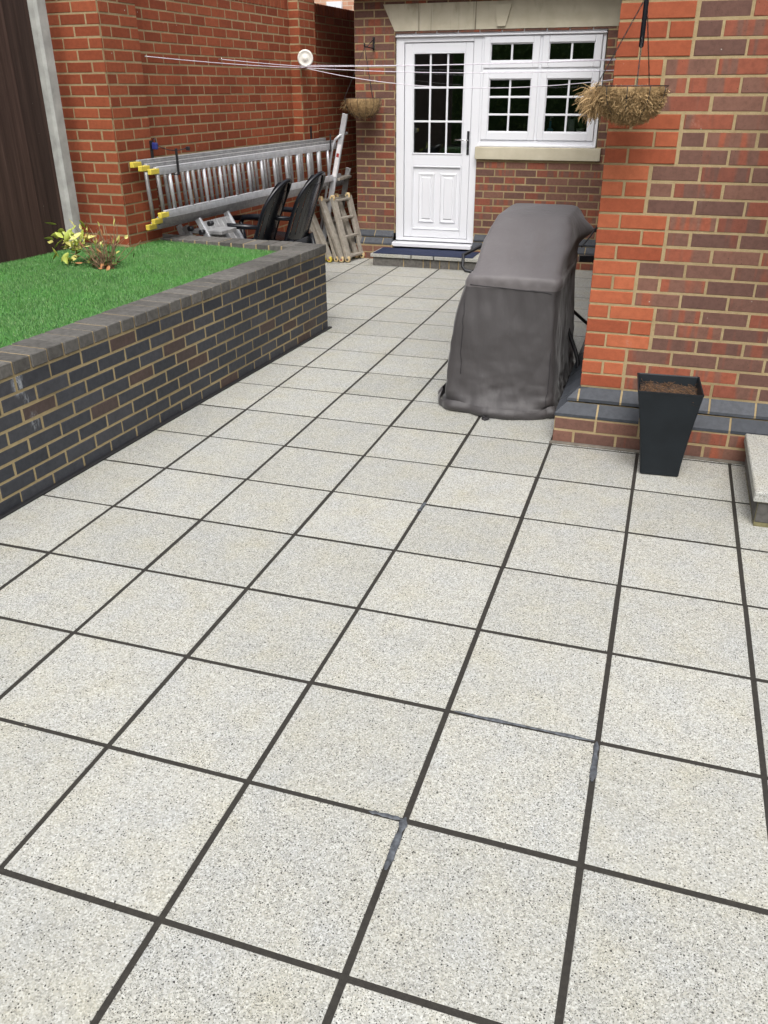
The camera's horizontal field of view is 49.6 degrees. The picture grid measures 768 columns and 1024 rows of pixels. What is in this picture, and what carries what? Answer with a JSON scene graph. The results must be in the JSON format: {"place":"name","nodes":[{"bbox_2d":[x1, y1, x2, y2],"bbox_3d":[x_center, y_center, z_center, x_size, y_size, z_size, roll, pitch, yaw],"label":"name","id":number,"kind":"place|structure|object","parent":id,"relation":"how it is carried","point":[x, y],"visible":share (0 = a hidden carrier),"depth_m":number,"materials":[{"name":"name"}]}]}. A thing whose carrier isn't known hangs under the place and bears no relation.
{"place":"outdoors","nodes":[
{"label":"outdoors","id":0,"kind":"place"},
{"bbox_2d":[0,239,273,347],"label":"raised bed ground","id":1,"kind":"structure","parent":0,"point":[90,290],"depth_m":5.20,"materials":[{"name":"green plant"}]},
{"bbox_2d":[0,0,68,262],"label":"timber fence","id":2,"kind":"object","parent":1,"relation":"on","point":[30,203],"visible":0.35,"depth_m":5.85,"materials":[{"name":"brown wood"}]},
{"bbox_2d":[27,0,83,248],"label":"concrete post","id":3,"kind":"object","parent":1,"relation":"on","point":[37,10],"visible":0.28,"depth_m":5.99,"materials":[{"name":"grey concrete"}]},
{"bbox_2d":[45,218,136,270],"bbox_3d":[-2.019,-1.831,5.722,0.694,0.352,0.419,8,28,16],"label":"pruned shrub","id":4,"kind":"object","parent":1,"relation":"on","point":[78,244],"visible":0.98,"depth_m":5.71,"materials":[{"name":"yellow plant"}]},
{"bbox_2d":[314,0,353,10],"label":"neighbour house","id":5,"kind":"structure","parent":0,"point":[346,4],"depth_m":16.44,"materials":[{"name":"brick"}]},
{"bbox_2d":[0,250,767,1023],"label":"paving","id":6,"kind":"structure","parent":0,"point":[236,814],"depth_m":2.61,"materials":[{"name":"stone"}]},
{"bbox_2d":[0,234,331,519],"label":"garden wall","id":7,"kind":"structure","parent":6,"relation":"on","point":[78,397],"depth_m":4.67,"materials":[{"name":"grey brick"}]},
{"bbox_2d":[176,211,243,238],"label":"work platform","id":8,"kind":"structure","parent":6,"relation":"on","point":[217,227],"depth_m":7.13,"materials":[{"name":"metal"}]},
{"bbox_2d":[227,178,291,240],"bbox_3d":[-1.210,-2.512,7.635,0.790,1.041,0.604,8,28,16],"label":"garden chair","id":9,"kind":"object","parent":6,"relation":"on","point":[273,207],"visible":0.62,"depth_m":7.37,"materials":[{"name":"black plastic"}]},
{"bbox_2d":[239,171,325,243],"bbox_3d":[-0.912,-2.666,7.846,0.781,1.041,0.602,8,28,16],"label":"garden chair","id":10,"kind":"object","parent":6,"relation":"on","point":[310,191],"visible":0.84,"depth_m":7.63,"materials":[{"name":"black plastic"}]},
{"bbox_2d":[320,113,351,243],"bbox_3d":[-0.536,-3.697,9.448,0.447,1.512,0.476,8,28,16],"label":"step ladder","id":11,"kind":"object","parent":6,"relation":"on","point":[340,138],"visible":0.55,"depth_m":9.23,"materials":[{"name":"metal"}]},
{"bbox_2d":[309,192,364,261],"bbox_3d":[-0.568,-3.242,9.485,0.632,0.713,0.565,8,28,16],"label":"folding ladder","id":12,"kind":"object","parent":6,"relation":"on","point":[341,238],"visible":0.85,"depth_m":9.40,"materials":[{"name":"wood"}]},
{"bbox_2d":[370,248,479,269],"bbox_3d":[0.494,-2.811,9.252,1.230,0.130,0.400,8,28,16],"label":"doorstep","id":13,"kind":"object","parent":6,"relation":"on","point":[432,262],"depth_m":9.10,"materials":[{"name":"brick"}]},
{"bbox_2d":[373,247,479,258],"bbox_3d":[0.470,-2.879,9.234,1.133,0.007,0.382,8,28,16],"label":"doormat","id":14,"kind":"object","parent":13,"relation":"on","point":[423,252],"visible":0.97,"depth_m":9.22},
{"bbox_2d":[438,203,597,420],"bbox_3d":[0.932,-1.428,5.467,0.926,1.091,1.905,8,28,16],"label":"covered barbecue","id":15,"kind":"object","parent":6,"relation":"on","point":[513,352],"visible":0.98,"depth_m":4.91,"materials":[{"name":"grey fabric"}]},
{"bbox_2d":[637,373,703,476],"bbox_3d":[1.405,-0.430,4.196,0.303,0.453,0.303,7,28,13],"label":"tapered planter","id":16,"kind":"object","parent":6,"relation":"on","point":[669,406],"visible":1,"depth_m":4.10,"materials":[{"name":"grey plastic"}]},
{"bbox_2d":[744,434,767,527],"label":"entrance step","id":17,"kind":"object","parent":6,"relation":"on","point":[756,461],"visible":1,"depth_m":3.86,"materials":[{"name":"stone"}]},
{"bbox_2d":[25,324,750,948],"bbox_3d":[0.623,-0.229,4.308,3.658,0.005,7.685,8,28,16],"label":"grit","id":18,"kind":"object","parent":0,"point":[483,648],"visible":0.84,"depth_m":3.10,"materials":[{"name":"beige stone"}]},
{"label":"ground","id":19,"kind":"structure","parent":0,"visible":0},
{"bbox_2d":[45,0,357,249],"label":"boundary wall","id":20,"kind":"structure","parent":19,"relation":"on","point":[124,101],"depth_m":7.04,"materials":[{"name":"red brick"}]},
{"bbox_2d":[149,140,179,174],"bbox_3d":[-1.731,-2.798,6.569,0.235,0.245,0.034,10,29,19],"label":"ladder bracket","id":21,"kind":"object","parent":20,"relation":"attached to","point":[176,155],"visible":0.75,"depth_m":6.56,"materials":[{"name":"black metal"}]},
{"bbox_2d":[152,138,157,149],"bbox_3d":[-1.807,-2.902,6.556,0.045,0.083,0.030,10,29,19],"label":"padlock","id":22,"kind":"object","parent":21,"relation":"hanging from","point":[155,146],"visible":1,"depth_m":6.55,"materials":[{"name":"blue plastic"}]},
{"bbox_2d":[158,146,189,150],"bbox_3d":[-1.699,-2.923,6.668,0.304,0.058,0.033,-20,33,-33],"label":"security chain","id":23,"kind":"object","parent":22,"relation":"hanging from","point":[187,148],"visible":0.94,"depth_m":6.73,"materials":[{"name":"black metal"}]},
{"bbox_2d":[310,126,331,151],"bbox_3d":[-0.681,-4.026,8.978,0.235,0.245,0.034,10,29,19],"label":"ladder bracket","id":24,"kind":"object","parent":20,"relation":"attached to","point":[311,137],"visible":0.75,"depth_m":8.97,"materials":[{"name":"black metal"}]},
{"bbox_2d":[130,138,343,230],"bbox_3d":[-1.133,-3.252,8.041,0.174,0.528,3.968,10,29,19],"label":"extension ladder","id":25,"kind":"object","parent":24,"relation":"hanging from","point":[170,216],"visible":0.85,"depth_m":7.37,"materials":[{"name":"metal"}]},
{"bbox_2d":[144,49,615,87],"bbox_3d":[0.303,-3.768,7.009,3.668,0.361,2.730,8,28,16],"label":"washing line","id":26,"kind":"object","parent":20,"relation":"attached to","point":[305,58],"visible":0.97,"depth_m":7.66,"materials":[{"name":"beige plastic"}]},
{"bbox_2d":[353,0,767,464],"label":"brick house","id":27,"kind":"structure","parent":19,"relation":"on","point":[670,201],"depth_m":4.42,"materials":[{"name":"brick"}]},
{"bbox_2d":[364,37,374,50],"bbox_3d":[-0.155,-4.871,8.648,0.022,0.125,0.267,10,29,19],"label":"basket bracket","id":28,"kind":"object","parent":27,"relation":"attached to","point":[373,40],"visible":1,"depth_m":8.73,"materials":[{"name":"black metal"}]},
{"bbox_2d":[340,47,381,119],"bbox_3d":[-0.249,-4.492,8.742,0.467,0.688,0.414,8,28,16],"label":"hanging basket","id":29,"kind":"object","parent":28,"relation":"hanging from","point":[360,108],"visible":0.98,"depth_m":8.72,"materials":[{"name":"beige metal"}]},
{"bbox_2d":[404,42,473,238],"bbox_3d":[0.573,-3.990,9.044,0.735,1.940,0.110,8,28,16],"label":"door","id":30,"kind":"structure","parent":27,"relation":"in","point":[436,185],"depth_m":9.17,"materials":[{"name":"white plastic"}]},
{"bbox_2d":[477,33,607,147],"bbox_3d":[1.594,-4.302,8.515,1.235,1.043,0.120,8,28,16],"label":"window","id":31,"kind":"structure","parent":27,"relation":"in","point":[535,135],"depth_m":8.50,"materials":[{"name":"white plastic"}]},
{"bbox_2d":[546,116,552,131],"bbox_3d":[1.746,-4.044,8.751,0.070,0.214,0.070,8,28,16],"label":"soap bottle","id":32,"kind":"object","parent":27,"relation":"in","point":[549,129],"visible":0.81,"depth_m":8.73,"materials":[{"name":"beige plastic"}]},
{"bbox_2d":[566,116,574,131],"bbox_3d":[1.951,-4.022,8.699,0.075,0.220,0.060,8,28,16],"label":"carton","id":33,"kind":"object","parent":27,"relation":"on","point":[570,124],"visible":0.64,"depth_m":8.66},
{"bbox_2d":[575,116,585,131],"bbox_3d":[2.048,-4.013,8.668,0.140,0.231,0.083,-2,27,-4],"label":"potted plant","id":34,"kind":"object","parent":27,"relation":"in","point":[580,124],"visible":0.73,"depth_m":8.65,"materials":[{"name":"green plant"}]},
{"bbox_2d":[639,0,648,46],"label":"basket bracket","id":35,"kind":"object","parent":27,"relation":"attached to","point":[644,17],"visible":1,"depth_m":3.48,"materials":[{"name":"black metal"}]},
{"bbox_2d":[573,0,670,127],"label":"hanging basket","id":36,"kind":"object","parent":35,"relation":"hanging from","point":[626,105],"visible":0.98,"depth_m":3.61,"materials":[{"name":"beige metal"}]}
]}

